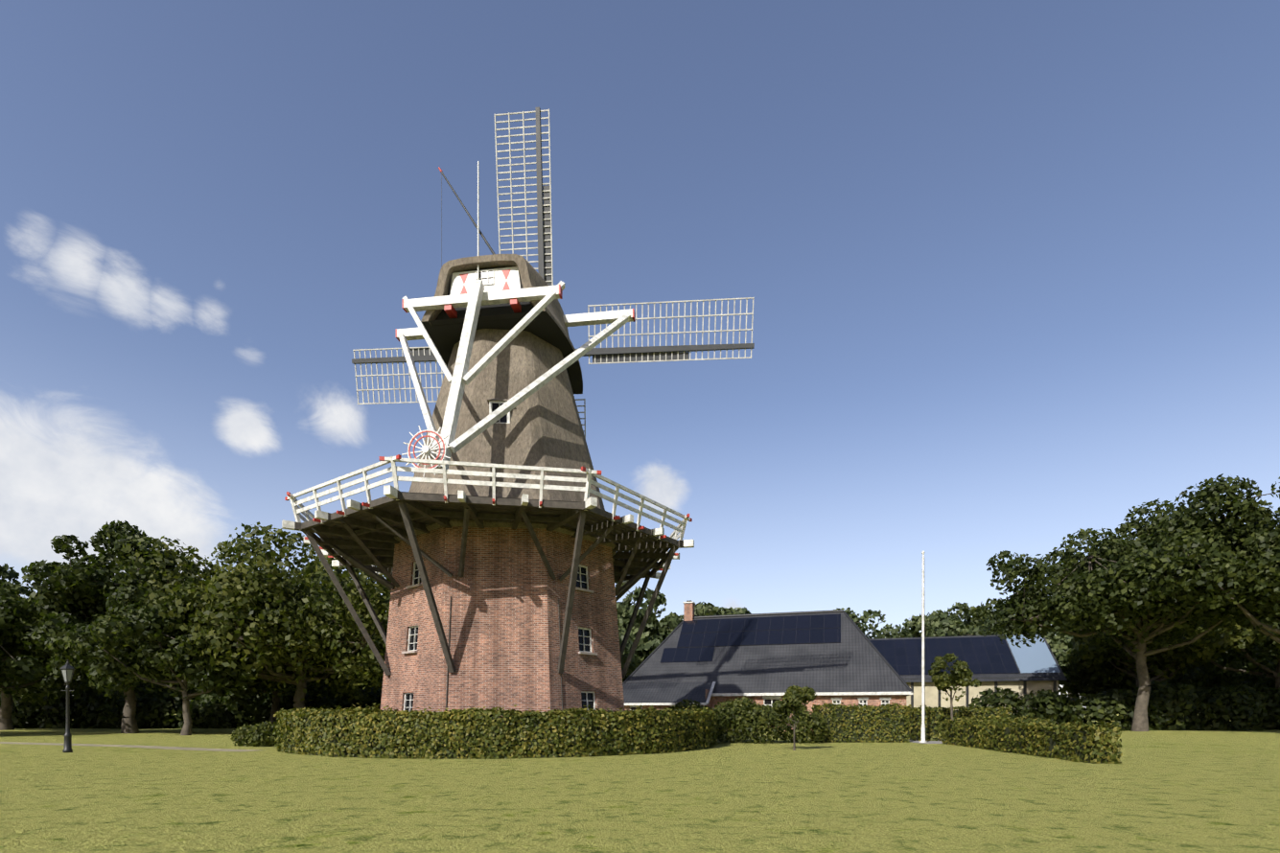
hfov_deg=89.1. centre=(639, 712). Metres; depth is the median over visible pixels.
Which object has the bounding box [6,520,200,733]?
tree
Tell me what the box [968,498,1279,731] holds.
tree
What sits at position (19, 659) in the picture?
tree
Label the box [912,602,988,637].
belt tree
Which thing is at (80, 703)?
thicket
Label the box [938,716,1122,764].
garden hedge
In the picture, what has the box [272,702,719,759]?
hedge
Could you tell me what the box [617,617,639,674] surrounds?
belt tree
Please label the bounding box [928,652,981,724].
garden tree
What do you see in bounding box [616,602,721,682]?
belt tree
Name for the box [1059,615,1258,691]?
tree
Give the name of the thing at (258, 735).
shrub
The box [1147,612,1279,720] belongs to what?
tree
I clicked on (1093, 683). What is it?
thicket
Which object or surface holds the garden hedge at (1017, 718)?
on the ground
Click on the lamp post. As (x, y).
(67, 669)
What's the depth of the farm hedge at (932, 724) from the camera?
29.37 m
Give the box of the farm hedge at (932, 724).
[861,704,943,741]
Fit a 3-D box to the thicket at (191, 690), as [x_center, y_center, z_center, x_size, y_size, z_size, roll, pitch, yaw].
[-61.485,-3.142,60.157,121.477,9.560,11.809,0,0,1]
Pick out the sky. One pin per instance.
(1011, 268)
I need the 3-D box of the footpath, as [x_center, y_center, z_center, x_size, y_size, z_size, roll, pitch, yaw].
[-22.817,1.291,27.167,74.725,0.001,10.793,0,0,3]
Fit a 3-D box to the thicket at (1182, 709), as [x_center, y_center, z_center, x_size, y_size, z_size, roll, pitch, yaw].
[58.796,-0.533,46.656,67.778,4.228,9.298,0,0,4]
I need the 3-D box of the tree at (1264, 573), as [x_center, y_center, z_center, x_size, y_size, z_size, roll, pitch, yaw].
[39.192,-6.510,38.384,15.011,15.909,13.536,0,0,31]
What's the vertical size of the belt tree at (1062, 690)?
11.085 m
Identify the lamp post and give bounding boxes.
[59,659,75,752]
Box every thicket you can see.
[0,672,382,728]
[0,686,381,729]
[179,678,381,723]
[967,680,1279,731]
[1060,646,1277,723]
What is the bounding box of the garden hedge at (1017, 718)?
[955,711,1052,726]
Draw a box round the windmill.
[281,106,754,717]
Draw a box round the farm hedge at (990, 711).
[917,704,1012,731]
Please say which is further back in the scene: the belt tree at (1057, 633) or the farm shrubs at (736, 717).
the belt tree at (1057, 633)
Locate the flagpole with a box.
[918,551,927,743]
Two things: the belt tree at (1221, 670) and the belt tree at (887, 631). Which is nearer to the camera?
the belt tree at (1221, 670)
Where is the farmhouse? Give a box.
[622,600,913,731]
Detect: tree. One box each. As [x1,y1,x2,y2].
[0,563,71,730]
[0,581,96,699]
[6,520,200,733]
[62,598,262,735]
[106,521,391,711]
[212,563,333,724]
[614,575,666,677]
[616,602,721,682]
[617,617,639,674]
[719,606,750,615]
[771,685,816,750]
[833,607,913,639]
[874,609,961,638]
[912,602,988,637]
[927,616,1071,673]
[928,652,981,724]
[959,605,996,625]
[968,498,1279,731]
[1048,625,1071,706]
[1053,635,1120,701]
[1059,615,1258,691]
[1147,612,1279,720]
[1156,473,1279,649]
[1193,656,1277,687]
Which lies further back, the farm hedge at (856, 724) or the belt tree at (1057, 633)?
the belt tree at (1057, 633)
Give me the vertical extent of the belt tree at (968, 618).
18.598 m
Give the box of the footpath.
[0,740,946,751]
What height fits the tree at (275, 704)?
12.727 m
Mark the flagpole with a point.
(922, 737)
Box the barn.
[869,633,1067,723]
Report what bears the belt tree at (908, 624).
on the ground
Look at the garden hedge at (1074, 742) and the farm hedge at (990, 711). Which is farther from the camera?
the farm hedge at (990, 711)
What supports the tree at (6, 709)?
on the ground
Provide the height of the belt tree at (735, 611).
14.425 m
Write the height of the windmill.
28.151 m
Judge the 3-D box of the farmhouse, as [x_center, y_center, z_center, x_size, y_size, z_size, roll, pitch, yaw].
[9.386,-3.900,50.388,20.850,10.390,14.595,0,0,17]
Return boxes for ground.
[0,714,1279,852]
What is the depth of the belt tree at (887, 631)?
101.64 m
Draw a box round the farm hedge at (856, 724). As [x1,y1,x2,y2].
[810,700,910,743]
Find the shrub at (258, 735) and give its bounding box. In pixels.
[230,721,277,746]
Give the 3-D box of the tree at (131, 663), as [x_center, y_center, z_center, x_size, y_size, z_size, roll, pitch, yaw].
[-26.364,-2.559,36.598,9.231,8.000,6.886,0,0,-39]
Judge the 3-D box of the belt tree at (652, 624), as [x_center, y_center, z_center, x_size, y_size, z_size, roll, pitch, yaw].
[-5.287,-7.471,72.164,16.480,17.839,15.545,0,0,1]
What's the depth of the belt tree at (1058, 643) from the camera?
72.76 m
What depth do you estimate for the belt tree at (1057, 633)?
100.23 m
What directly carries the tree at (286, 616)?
on the ground
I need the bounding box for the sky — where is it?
[0,0,1279,708]
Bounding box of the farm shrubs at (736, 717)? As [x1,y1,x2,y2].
[668,696,828,744]
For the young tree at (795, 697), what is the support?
on the ground

